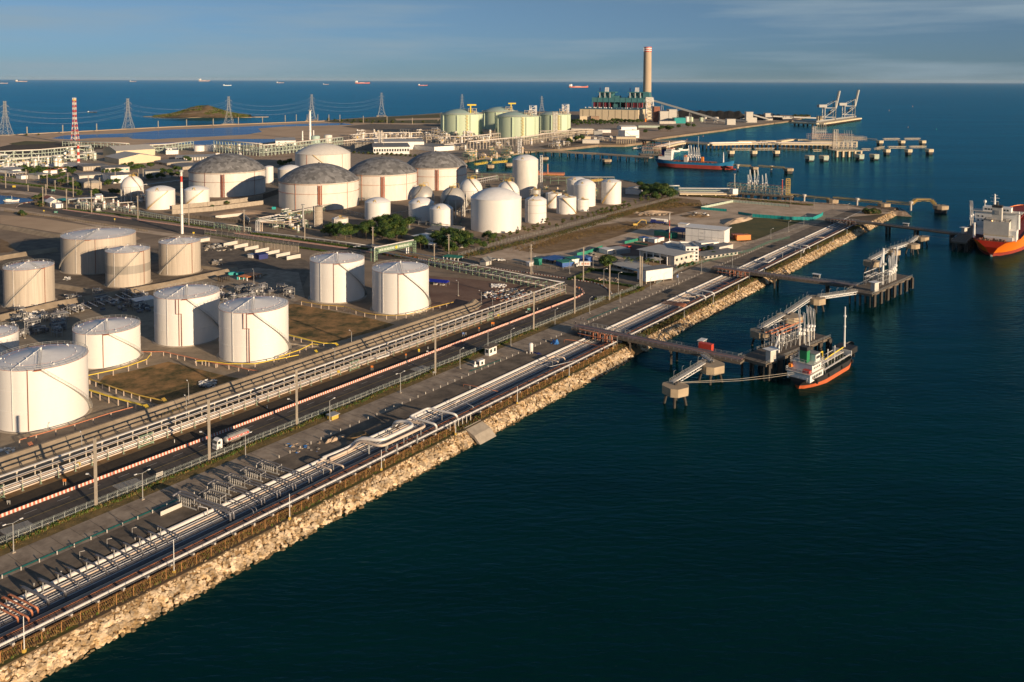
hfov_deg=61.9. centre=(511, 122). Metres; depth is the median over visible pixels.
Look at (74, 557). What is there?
service lane
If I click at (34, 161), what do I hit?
process vessel
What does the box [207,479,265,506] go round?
valve manifold
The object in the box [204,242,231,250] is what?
yard goods
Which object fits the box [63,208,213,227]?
clipped hedge
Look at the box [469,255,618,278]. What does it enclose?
road
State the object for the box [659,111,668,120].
building
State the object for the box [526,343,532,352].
upright vessel
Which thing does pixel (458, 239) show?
broadleaf tree
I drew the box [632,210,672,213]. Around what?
earth heap
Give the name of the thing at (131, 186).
sphere tank
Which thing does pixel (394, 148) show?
building
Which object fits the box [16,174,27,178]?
building
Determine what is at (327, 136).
dome roof tank
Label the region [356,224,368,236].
broadleaf tree
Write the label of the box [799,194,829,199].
footbridge
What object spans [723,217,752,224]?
earth heap
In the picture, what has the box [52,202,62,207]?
building
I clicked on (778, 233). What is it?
chain link fence
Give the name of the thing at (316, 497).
shore scrub
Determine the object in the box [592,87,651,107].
boiler house
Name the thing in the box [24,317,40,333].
process skid
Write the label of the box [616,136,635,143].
building
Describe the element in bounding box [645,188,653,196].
broadleaf tree
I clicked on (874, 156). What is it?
mooring dolphin
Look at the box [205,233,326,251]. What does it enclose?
clipped hedge
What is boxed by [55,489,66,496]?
road barrier
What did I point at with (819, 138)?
loading pipework
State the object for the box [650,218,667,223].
crane truck
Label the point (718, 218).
lot ground
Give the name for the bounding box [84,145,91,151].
process skid
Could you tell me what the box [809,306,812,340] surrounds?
marine loader
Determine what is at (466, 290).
red soil
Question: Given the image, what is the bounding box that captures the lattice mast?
[71,98,79,143]
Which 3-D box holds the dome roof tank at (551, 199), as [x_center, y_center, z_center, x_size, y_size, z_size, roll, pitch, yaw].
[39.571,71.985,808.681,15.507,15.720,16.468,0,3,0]
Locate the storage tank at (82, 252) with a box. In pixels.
[59,226,135,274]
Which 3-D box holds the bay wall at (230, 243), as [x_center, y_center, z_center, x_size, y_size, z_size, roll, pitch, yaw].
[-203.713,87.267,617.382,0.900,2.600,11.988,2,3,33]
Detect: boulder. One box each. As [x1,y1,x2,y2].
[17,669,25,673]
[18,674,25,681]
[39,670,46,676]
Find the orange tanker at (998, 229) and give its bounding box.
[971,194,1023,256]
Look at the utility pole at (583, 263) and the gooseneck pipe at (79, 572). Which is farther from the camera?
the utility pole at (583, 263)
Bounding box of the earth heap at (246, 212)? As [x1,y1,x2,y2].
[209,210,267,214]
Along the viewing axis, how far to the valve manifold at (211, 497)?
241.51 m
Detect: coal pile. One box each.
[677,110,744,118]
[753,114,782,119]
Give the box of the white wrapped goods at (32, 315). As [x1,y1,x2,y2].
[28,311,42,318]
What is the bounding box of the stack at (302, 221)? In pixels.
[301,204,305,228]
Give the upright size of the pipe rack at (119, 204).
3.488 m
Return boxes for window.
[644,253,665,263]
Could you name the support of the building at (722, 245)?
on the ground at (14, 239)
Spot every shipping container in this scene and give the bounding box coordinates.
[608,246,629,254]
[654,229,677,238]
[698,341,713,350]
[731,233,744,239]
[735,234,750,239]
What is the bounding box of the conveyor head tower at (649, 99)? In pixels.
[644,97,653,121]
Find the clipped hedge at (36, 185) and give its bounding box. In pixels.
[0,180,80,191]
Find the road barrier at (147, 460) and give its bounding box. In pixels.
[142,457,151,462]
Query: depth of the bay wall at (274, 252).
586.49 m
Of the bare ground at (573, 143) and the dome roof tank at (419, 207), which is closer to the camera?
the dome roof tank at (419, 207)
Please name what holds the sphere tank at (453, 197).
on the ground at (14, 239)
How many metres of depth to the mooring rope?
332.91 m
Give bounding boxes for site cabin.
[130,295,153,308]
[199,236,210,241]
[253,252,268,259]
[326,411,339,419]
[533,257,542,264]
[556,259,573,267]
[565,255,579,263]
[574,255,592,261]
[599,247,613,253]
[639,236,648,241]
[648,237,660,242]
[677,222,689,227]
[730,188,737,193]
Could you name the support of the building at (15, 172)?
on the ground at (14, 239)
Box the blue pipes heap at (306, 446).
[284,441,320,452]
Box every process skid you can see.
[0,153,8,164]
[2,155,11,165]
[12,313,20,320]
[15,306,24,312]
[19,311,27,317]
[19,327,28,336]
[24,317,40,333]
[32,326,43,334]
[41,311,49,321]
[50,311,65,320]
[51,320,65,329]
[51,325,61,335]
[67,303,78,312]
[81,200,89,209]
[83,151,92,156]
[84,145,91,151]
[92,287,102,294]
[93,294,108,303]
[120,287,130,296]
[124,297,132,307]
[133,300,144,310]
[234,284,245,292]
[237,292,249,297]
[249,286,262,295]
[269,217,279,226]
[276,282,286,291]
[277,220,287,227]
[283,286,294,296]
[431,128,439,135]
[468,150,475,160]
[503,145,511,152]
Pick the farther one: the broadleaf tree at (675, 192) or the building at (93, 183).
the building at (93, 183)
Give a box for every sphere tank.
[120,174,143,202]
[410,182,433,200]
[440,185,464,217]
[459,175,481,208]
[498,179,519,194]
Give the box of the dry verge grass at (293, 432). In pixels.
[2,290,633,551]
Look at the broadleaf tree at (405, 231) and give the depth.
646.16 m
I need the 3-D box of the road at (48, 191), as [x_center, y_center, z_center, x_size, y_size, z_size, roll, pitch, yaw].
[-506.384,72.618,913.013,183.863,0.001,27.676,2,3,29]
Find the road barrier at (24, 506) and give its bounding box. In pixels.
[18,503,30,509]
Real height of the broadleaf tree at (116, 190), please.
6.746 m
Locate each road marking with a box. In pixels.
[0,301,582,529]
[0,307,617,575]
[1,213,543,535]
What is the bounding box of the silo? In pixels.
[313,205,322,228]
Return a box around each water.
[0,80,1023,681]
[0,195,34,203]
[54,123,353,139]
[146,139,274,144]
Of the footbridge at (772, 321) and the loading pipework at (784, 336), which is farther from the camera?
the footbridge at (772, 321)
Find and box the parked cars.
[595,277,617,282]
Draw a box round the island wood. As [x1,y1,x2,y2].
[152,105,250,116]
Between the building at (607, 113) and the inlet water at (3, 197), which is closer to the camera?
the inlet water at (3, 197)
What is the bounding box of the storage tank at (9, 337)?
[0,323,18,355]
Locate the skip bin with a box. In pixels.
[235,272,243,275]
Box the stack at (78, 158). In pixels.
[76,144,81,162]
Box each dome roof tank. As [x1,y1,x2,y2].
[145,185,174,209]
[184,185,209,203]
[188,153,265,196]
[194,145,204,151]
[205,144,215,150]
[264,166,273,182]
[278,162,359,210]
[278,165,299,178]
[294,143,350,169]
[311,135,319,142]
[324,135,331,142]
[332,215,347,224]
[349,156,417,200]
[365,197,390,219]
[407,150,466,189]
[409,197,433,222]
[430,203,452,225]
[471,187,521,232]
[512,154,537,197]
[525,194,546,223]
[529,188,540,196]
[546,190,561,207]
[556,194,576,213]
[567,177,584,195]
[574,179,595,206]
[576,197,588,211]
[601,179,620,203]
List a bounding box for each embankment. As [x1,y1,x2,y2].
[0,224,61,239]
[0,247,57,259]
[0,267,238,321]
[0,299,481,471]
[55,283,108,293]
[89,388,154,406]
[201,265,266,276]
[289,342,333,348]
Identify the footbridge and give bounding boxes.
[669,360,705,382]
[701,352,713,360]
[757,312,784,328]
[760,165,783,168]
[780,147,806,150]
[785,294,811,313]
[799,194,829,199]
[818,287,857,298]
[833,196,880,203]
[864,259,874,282]
[868,246,888,259]
[886,200,909,204]
[889,241,908,248]
[908,235,918,242]
[916,198,930,201]
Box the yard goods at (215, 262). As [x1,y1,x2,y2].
[211,259,222,264]
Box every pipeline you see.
[0,145,88,151]
[0,154,82,159]
[0,222,845,622]
[0,223,839,616]
[0,223,841,617]
[0,223,842,620]
[0,223,845,624]
[0,223,846,627]
[0,223,857,647]
[0,224,843,626]
[0,224,845,629]
[0,224,847,632]
[0,224,852,642]
[0,225,837,619]
[0,225,844,630]
[0,225,846,635]
[0,225,847,636]
[0,225,852,646]
[0,225,853,648]
[0,226,846,638]
[0,226,847,640]
[0,227,838,628]
[0,231,837,641]
[0,269,561,475]
[0,269,563,476]
[0,284,563,481]
[0,288,562,488]
[0,289,562,490]
[0,289,564,492]
[0,290,563,493]
[0,291,562,494]
[0,291,564,496]
[1,211,860,608]
[1,223,838,613]
[1,284,564,481]
[1,284,566,482]
[6,145,86,150]
[6,295,549,490]
[80,202,248,227]
[252,231,376,246]
[261,198,360,217]
[267,137,339,144]
[343,137,420,140]
[368,132,421,133]
[368,249,557,288]
[369,246,551,283]
[370,249,559,288]
[371,244,560,282]
[467,172,614,177]
[480,172,572,176]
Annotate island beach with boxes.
[143,116,265,117]
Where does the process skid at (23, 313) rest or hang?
on the ground at (14, 239)
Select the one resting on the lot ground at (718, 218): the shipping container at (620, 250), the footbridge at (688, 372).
the shipping container at (620, 250)
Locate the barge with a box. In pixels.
[538,170,564,175]
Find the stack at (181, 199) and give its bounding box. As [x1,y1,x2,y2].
[179,170,184,233]
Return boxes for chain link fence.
[0,520,265,661]
[1,465,182,543]
[5,210,146,230]
[183,385,383,469]
[206,229,296,245]
[264,426,454,527]
[383,328,529,388]
[458,195,678,254]
[481,344,616,413]
[497,259,573,269]
[534,298,599,326]
[597,282,641,300]
[676,237,786,268]
[742,224,808,245]
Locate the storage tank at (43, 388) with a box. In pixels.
[0,341,92,433]
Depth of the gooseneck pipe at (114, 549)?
213.34 m
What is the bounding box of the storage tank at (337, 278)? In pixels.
[308,251,366,303]
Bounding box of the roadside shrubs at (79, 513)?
[0,328,538,549]
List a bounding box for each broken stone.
[637,212,666,214]
[691,211,709,215]
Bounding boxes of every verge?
[0,288,639,555]
[589,282,652,292]
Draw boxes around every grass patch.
[0,624,78,666]
[97,362,238,403]
[288,304,393,342]
[296,435,450,514]
[540,350,618,388]
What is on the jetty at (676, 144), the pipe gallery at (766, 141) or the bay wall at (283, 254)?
the pipe gallery at (766, 141)
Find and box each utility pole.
[86,437,97,505]
[199,399,210,460]
[287,369,297,424]
[426,319,435,370]
[528,291,534,328]
[529,244,532,273]
[574,276,575,312]
[583,247,583,280]
[609,264,609,299]
[639,256,640,285]
[641,256,642,285]
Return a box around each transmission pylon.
[0,101,16,135]
[122,98,134,128]
[223,96,235,123]
[306,94,317,120]
[377,95,386,116]
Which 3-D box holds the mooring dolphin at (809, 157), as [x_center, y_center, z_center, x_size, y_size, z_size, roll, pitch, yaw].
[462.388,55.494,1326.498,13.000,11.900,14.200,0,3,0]
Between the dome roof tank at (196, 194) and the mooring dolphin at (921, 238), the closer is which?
the mooring dolphin at (921, 238)
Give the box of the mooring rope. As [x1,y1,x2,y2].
[689,372,793,382]
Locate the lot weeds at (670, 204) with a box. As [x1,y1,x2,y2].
[600,202,706,216]
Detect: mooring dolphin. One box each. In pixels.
[486,164,493,168]
[505,162,511,167]
[602,159,611,163]
[662,381,688,408]
[697,359,724,384]
[727,150,734,155]
[750,150,756,155]
[750,166,758,171]
[750,327,774,347]
[772,150,779,155]
[777,312,802,332]
[783,168,793,173]
[804,155,813,160]
[806,295,825,312]
[819,155,828,160]
[826,198,838,203]
[854,154,863,159]
[863,259,881,273]
[869,154,878,159]
[876,140,883,144]
[878,202,890,206]
[883,149,890,154]
[885,248,900,260]
[898,140,904,144]
[904,149,911,154]
[904,242,919,254]
[915,235,928,246]
[919,140,925,144]
[925,148,933,153]
[933,204,948,212]
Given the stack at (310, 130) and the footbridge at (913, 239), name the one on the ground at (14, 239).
the stack at (310, 130)
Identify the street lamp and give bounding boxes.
[2,517,22,553]
[134,469,149,499]
[244,431,251,456]
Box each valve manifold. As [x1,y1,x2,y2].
[172,490,234,522]
[199,489,256,515]
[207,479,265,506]
[223,473,280,499]
[239,466,296,492]
[256,459,311,484]
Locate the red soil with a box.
[429,276,551,312]
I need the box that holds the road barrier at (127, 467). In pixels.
[122,464,131,470]
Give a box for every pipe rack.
[0,284,565,497]
[2,146,91,160]
[5,154,86,164]
[62,141,129,146]
[74,202,250,231]
[84,200,144,207]
[150,141,193,152]
[213,140,262,155]
[214,222,239,231]
[253,232,379,248]
[256,198,362,224]
[261,137,342,155]
[337,137,422,145]
[344,209,461,226]
[349,133,422,138]
[426,133,500,142]
[428,257,562,290]
[470,137,519,148]
[473,173,598,184]
[520,130,574,144]
[539,130,587,134]
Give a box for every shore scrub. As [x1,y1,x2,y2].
[0,225,858,662]
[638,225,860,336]
[679,194,813,205]
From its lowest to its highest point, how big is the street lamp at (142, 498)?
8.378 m
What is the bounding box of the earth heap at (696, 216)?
[682,214,710,217]
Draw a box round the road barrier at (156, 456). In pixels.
[152,453,161,459]
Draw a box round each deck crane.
[775,334,781,352]
[879,248,886,284]
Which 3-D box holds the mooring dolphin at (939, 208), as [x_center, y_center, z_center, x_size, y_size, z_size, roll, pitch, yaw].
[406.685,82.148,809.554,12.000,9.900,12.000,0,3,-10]
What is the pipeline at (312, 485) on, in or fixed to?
on the shore berm
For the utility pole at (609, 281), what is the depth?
465.59 m
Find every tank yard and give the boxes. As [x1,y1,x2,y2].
[0,238,212,313]
[0,276,474,483]
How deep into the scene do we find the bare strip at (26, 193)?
891.49 m
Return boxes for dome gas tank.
[440,104,482,135]
[482,103,517,129]
[495,110,538,138]
[538,109,570,133]
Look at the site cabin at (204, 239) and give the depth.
632.13 m
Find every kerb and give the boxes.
[0,305,589,542]
[418,258,611,293]
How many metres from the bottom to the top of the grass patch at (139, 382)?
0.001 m
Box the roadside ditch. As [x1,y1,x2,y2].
[0,294,573,513]
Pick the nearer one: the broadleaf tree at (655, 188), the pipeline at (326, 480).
the pipeline at (326, 480)
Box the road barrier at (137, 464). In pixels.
[132,461,142,466]
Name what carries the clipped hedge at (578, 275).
on the ground at (14, 239)
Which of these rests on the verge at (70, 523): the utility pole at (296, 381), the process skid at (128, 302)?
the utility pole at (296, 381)
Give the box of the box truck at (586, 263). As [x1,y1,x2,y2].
[576,261,589,266]
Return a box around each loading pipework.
[642,144,668,153]
[727,182,789,195]
[764,318,803,350]
[807,134,853,140]
[831,136,866,140]
[831,142,856,149]
[863,268,888,285]
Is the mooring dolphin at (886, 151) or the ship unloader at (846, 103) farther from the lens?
the ship unloader at (846, 103)
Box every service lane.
[0,209,849,579]
[0,209,861,601]
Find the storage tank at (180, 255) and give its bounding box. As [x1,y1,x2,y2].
[157,235,202,275]
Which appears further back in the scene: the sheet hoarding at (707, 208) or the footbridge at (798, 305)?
the sheet hoarding at (707, 208)
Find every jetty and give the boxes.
[524,149,651,161]
[571,322,744,364]
[638,139,683,144]
[654,141,835,152]
[678,188,737,196]
[711,264,858,294]
[789,116,861,125]
[824,217,971,242]
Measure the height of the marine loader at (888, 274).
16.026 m
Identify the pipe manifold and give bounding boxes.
[578,323,629,342]
[717,265,756,276]
[830,217,858,224]
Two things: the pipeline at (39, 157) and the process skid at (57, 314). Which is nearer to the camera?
the process skid at (57, 314)
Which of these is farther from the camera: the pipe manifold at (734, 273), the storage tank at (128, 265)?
the pipe manifold at (734, 273)
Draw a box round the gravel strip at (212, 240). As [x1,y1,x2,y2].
[0,207,297,253]
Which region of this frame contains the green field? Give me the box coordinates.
[728,217,802,241]
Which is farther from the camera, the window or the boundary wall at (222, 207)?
the boundary wall at (222, 207)
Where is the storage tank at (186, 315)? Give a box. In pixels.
[152,282,219,347]
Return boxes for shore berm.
[0,205,897,668]
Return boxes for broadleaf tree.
[72,181,80,188]
[103,178,112,184]
[112,189,120,192]
[133,163,140,169]
[145,173,153,178]
[320,222,338,235]
[330,225,340,238]
[336,225,352,238]
[347,228,357,238]
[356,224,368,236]
[361,219,377,233]
[371,215,382,222]
[374,225,387,239]
[377,217,393,225]
[378,221,392,230]
[380,229,395,241]
[388,214,402,219]
[389,219,399,228]
[393,218,407,227]
[393,228,403,240]
[396,226,407,237]
[401,216,415,227]
[410,234,425,246]
[413,236,429,249]
[428,230,443,238]
[433,234,447,246]
[440,226,447,235]
[441,239,456,247]
[444,241,458,253]
[446,227,459,233]
[449,234,465,246]
[455,229,468,238]
[458,230,472,239]
[462,238,474,249]
[478,241,486,247]
[481,230,491,239]
[487,232,497,239]
[598,256,609,266]
[603,260,612,266]
[607,255,616,261]
[638,185,649,190]
[639,190,648,196]
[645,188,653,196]
[651,186,660,193]
[651,191,660,199]
[656,183,669,186]
[657,188,664,198]
[659,185,673,198]
[667,189,677,198]
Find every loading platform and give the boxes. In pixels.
[638,153,658,157]
[724,190,794,200]
[740,330,831,380]
[803,140,857,146]
[827,149,861,156]
[847,272,913,307]
[951,225,975,252]
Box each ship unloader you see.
[817,91,840,120]
[838,90,859,117]
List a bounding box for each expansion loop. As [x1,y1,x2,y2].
[316,459,343,474]
[321,420,413,458]
[329,419,425,459]
[409,407,457,433]
[547,356,565,365]
[564,339,604,350]
[685,288,714,299]
[752,256,775,262]
[787,244,803,252]
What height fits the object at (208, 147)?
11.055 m
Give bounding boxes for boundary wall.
[140,209,248,224]
[172,195,262,209]
[172,200,263,213]
[215,213,249,221]
[235,238,298,251]
[263,189,277,198]
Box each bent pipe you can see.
[255,214,299,232]
[257,216,299,232]
[259,218,297,227]
[262,221,299,231]
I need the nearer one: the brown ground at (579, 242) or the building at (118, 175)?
the brown ground at (579, 242)
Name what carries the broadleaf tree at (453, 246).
on the ground at (14, 239)
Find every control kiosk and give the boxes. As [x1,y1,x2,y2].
[697,338,706,342]
[812,273,820,278]
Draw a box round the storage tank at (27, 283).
[1,259,57,308]
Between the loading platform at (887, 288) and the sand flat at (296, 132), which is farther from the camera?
the sand flat at (296, 132)
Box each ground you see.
[0,111,891,602]
[0,134,576,185]
[0,142,103,156]
[9,141,53,144]
[155,151,294,165]
[326,114,440,122]
[464,197,889,273]
[520,221,651,253]
[539,141,587,147]
[564,127,725,144]
[576,119,778,128]
[587,268,658,286]
[600,197,701,217]
[607,237,681,255]
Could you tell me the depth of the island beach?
2750.34 m
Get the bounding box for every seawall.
[464,157,622,180]
[537,127,736,149]
[623,180,911,216]
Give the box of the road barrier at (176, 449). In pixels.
[171,446,180,451]
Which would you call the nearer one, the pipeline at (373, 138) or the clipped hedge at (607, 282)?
the clipped hedge at (607, 282)
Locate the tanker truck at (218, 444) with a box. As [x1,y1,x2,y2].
[212,429,249,449]
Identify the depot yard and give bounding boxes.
[201,248,309,287]
[225,267,304,301]
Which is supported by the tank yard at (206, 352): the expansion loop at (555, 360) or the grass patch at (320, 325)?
the grass patch at (320, 325)
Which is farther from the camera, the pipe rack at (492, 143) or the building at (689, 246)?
the pipe rack at (492, 143)
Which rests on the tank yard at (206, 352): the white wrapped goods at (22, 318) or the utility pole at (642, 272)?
the white wrapped goods at (22, 318)
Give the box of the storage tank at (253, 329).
[217,293,291,362]
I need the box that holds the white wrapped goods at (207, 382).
[198,379,217,387]
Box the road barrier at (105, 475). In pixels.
[100,472,110,478]
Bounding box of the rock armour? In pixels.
[44,208,896,671]
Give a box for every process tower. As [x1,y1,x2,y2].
[378,130,382,142]
[518,139,521,153]
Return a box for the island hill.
[163,105,253,117]
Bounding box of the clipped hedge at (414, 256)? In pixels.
[382,253,417,258]
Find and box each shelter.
[217,274,230,281]
[238,272,261,280]
[429,279,448,285]
[541,255,564,263]
[665,227,685,237]
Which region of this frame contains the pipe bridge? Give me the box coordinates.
[371,239,415,261]
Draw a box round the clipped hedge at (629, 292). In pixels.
[594,286,644,299]
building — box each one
[0,167,27,173]
[6,171,25,176]
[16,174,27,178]
[28,172,52,178]
[30,162,90,168]
[35,178,70,185]
[43,195,54,200]
[45,197,60,206]
[46,169,56,172]
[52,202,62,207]
[71,171,102,179]
[76,163,106,170]
[76,178,101,189]
[95,193,101,199]
[100,165,129,171]
[103,144,154,155]
[103,172,130,183]
[104,151,160,163]
[144,169,160,178]
[154,159,192,165]
[166,148,177,153]
[171,162,195,169]
[175,154,214,159]
[275,137,295,145]
[355,141,373,149]
[372,143,409,153]
[373,139,423,148]
[400,129,438,133]
[411,233,438,244]
[413,240,436,248]
[415,143,455,150]
[425,225,464,235]
[442,137,454,142]
[442,254,462,260]
[477,358,484,365]
[478,256,492,265]
[482,342,499,355]
[569,136,590,139]
[571,128,592,133]
[580,107,651,120]
[580,116,589,120]
[582,139,598,142]
[593,131,601,135]
[597,129,610,132]
[611,260,650,272]
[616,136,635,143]
[617,125,636,129]
[618,129,638,137]
[625,186,642,194]
[636,244,695,265]
[637,264,672,283]
[638,125,660,127]
[652,106,659,121]
[658,121,675,123]
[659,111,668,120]
[663,241,679,247]
[667,109,676,120]
[672,117,685,122]
[679,241,698,260]
[684,223,731,242]
[695,239,719,246]
[699,248,741,259]
[709,242,732,249]
[725,119,735,124]
[745,112,752,122]
[762,346,779,361]
[764,113,772,119]
[869,280,880,291]
[959,227,968,233]
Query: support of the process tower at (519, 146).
on the ground at (14, 239)
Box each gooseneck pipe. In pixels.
[0,602,29,622]
[0,608,18,622]
[1,596,32,615]
[7,593,38,613]
[20,586,49,605]
[38,578,66,596]
[54,572,79,587]
[66,567,92,582]
[82,560,106,574]
[94,554,118,568]
[110,547,132,560]
[122,542,143,555]
[136,536,156,548]
[147,531,167,542]
[156,525,180,540]
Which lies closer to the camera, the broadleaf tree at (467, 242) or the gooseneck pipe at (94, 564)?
the gooseneck pipe at (94, 564)
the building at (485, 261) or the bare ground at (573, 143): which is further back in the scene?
the bare ground at (573, 143)
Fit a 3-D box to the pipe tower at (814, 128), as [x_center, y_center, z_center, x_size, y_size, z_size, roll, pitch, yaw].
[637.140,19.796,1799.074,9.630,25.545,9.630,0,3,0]
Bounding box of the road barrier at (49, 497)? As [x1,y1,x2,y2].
[43,494,54,500]
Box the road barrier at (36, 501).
[31,498,42,505]
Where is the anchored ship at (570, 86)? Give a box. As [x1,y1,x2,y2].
[568,84,587,87]
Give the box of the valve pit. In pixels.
[160,408,184,416]
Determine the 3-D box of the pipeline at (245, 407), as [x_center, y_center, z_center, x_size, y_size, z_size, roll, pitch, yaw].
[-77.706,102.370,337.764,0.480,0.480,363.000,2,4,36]
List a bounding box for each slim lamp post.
[22,616,26,652]
[172,539,175,572]
[288,494,290,519]
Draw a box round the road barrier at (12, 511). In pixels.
[6,508,18,514]
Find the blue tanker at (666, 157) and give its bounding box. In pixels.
[655,141,735,169]
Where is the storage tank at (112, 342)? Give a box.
[72,315,143,369]
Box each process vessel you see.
[32,159,38,167]
[52,159,58,165]
[287,216,291,227]
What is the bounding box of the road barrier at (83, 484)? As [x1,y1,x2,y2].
[78,481,89,487]
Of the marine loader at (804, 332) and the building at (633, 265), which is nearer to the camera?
the marine loader at (804, 332)
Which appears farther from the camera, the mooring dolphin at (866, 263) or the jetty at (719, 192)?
the jetty at (719, 192)
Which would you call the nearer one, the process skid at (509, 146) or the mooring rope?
the mooring rope
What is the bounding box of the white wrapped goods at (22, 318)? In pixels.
[10,317,27,319]
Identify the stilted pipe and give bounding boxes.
[19,407,132,444]
[88,354,150,378]
[88,377,162,403]
[89,389,143,409]
[141,351,258,373]
[196,354,298,368]
[278,343,317,360]
[289,334,334,346]
[301,301,364,312]
[364,302,452,318]
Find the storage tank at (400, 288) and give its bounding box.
[370,259,430,315]
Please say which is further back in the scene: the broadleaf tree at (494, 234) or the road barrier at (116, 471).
the broadleaf tree at (494, 234)
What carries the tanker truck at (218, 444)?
on the road at (592, 291)
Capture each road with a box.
[0,184,86,197]
[0,202,610,540]
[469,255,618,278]
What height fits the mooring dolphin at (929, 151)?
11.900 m
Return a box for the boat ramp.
[465,420,495,444]
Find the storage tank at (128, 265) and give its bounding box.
[104,243,152,287]
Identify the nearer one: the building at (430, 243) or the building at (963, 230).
the building at (430, 243)
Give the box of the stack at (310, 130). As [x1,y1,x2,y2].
[308,110,311,139]
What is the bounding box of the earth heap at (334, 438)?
[325,434,344,443]
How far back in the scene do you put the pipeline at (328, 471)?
249.20 m
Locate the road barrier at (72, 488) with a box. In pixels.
[67,485,78,491]
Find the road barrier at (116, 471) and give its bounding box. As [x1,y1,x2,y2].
[111,468,121,474]
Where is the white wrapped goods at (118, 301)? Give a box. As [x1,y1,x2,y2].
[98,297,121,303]
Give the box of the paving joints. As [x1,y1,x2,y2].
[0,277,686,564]
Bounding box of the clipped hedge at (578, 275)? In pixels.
[567,269,593,279]
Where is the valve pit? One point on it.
(172, 412)
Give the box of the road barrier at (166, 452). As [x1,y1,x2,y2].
[162,450,171,455]
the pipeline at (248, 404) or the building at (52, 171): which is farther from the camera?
the building at (52, 171)
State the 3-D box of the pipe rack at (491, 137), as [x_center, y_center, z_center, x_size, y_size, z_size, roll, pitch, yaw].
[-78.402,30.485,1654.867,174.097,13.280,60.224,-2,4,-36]
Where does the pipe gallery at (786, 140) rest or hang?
on the jetty at (676, 144)
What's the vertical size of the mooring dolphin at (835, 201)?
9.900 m
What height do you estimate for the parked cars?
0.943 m
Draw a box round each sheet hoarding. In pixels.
[577,245,602,254]
[625,238,638,243]
[701,200,788,206]
[701,207,726,211]
[738,212,751,215]
[752,212,822,219]
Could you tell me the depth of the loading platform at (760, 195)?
878.42 m
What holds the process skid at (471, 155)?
on the ground at (14, 239)
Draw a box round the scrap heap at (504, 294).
[482,283,538,301]
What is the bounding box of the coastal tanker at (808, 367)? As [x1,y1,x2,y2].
[786,307,856,388]
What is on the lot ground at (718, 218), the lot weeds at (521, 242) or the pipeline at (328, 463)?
the lot weeds at (521, 242)
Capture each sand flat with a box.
[0,121,440,147]
[0,215,140,239]
[0,239,13,252]
[396,118,439,119]
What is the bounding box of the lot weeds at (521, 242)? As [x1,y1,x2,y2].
[457,198,681,257]
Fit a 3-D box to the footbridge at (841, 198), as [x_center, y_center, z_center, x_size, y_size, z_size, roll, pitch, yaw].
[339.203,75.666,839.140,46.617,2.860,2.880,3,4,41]
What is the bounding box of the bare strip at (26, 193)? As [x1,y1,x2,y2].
[0,190,70,200]
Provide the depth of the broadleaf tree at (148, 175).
1013.81 m
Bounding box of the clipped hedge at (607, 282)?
[578,277,640,287]
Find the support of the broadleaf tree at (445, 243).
on the ground at (14, 239)
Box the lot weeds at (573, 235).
[512,223,653,250]
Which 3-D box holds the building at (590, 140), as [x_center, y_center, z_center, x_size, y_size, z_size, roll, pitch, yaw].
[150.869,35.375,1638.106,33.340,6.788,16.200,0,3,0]
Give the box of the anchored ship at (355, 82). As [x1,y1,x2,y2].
[354,81,369,83]
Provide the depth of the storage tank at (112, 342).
356.57 m
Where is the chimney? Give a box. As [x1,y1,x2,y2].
[643,47,651,107]
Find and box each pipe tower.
[529,105,536,114]
[540,155,542,196]
[552,111,557,134]
[562,104,568,112]
[785,178,790,193]
[811,126,816,137]
[832,129,837,148]
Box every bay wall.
[223,241,237,246]
[234,243,247,248]
[244,245,258,250]
[255,247,268,252]
[266,249,279,254]
[276,252,289,257]
[286,254,300,259]
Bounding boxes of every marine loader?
[796,309,801,344]
[802,312,805,342]
[805,305,809,341]
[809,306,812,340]
[812,313,815,338]
[887,255,890,282]
[891,252,893,280]
[894,245,898,279]
[969,201,971,226]
[971,201,973,222]
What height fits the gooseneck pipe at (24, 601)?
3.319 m
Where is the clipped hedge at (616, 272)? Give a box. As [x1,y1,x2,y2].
[587,267,636,276]
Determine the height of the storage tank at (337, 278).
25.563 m
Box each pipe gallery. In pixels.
[757,140,775,141]
[776,138,795,141]
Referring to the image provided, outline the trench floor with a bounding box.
[0,222,858,652]
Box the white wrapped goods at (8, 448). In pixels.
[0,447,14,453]
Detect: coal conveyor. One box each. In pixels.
[654,100,724,122]
[772,116,815,118]
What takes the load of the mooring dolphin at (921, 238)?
in the water at (860, 518)
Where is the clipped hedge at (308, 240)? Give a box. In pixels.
[250,232,368,249]
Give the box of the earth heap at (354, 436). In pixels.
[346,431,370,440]
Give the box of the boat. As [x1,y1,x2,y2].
[3,198,18,201]
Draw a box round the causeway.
[9,121,315,134]
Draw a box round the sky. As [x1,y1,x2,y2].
[0,0,1023,82]
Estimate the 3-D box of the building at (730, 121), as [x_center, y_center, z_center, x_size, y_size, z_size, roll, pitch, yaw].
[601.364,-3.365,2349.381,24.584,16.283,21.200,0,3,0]
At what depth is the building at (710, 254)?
583.68 m

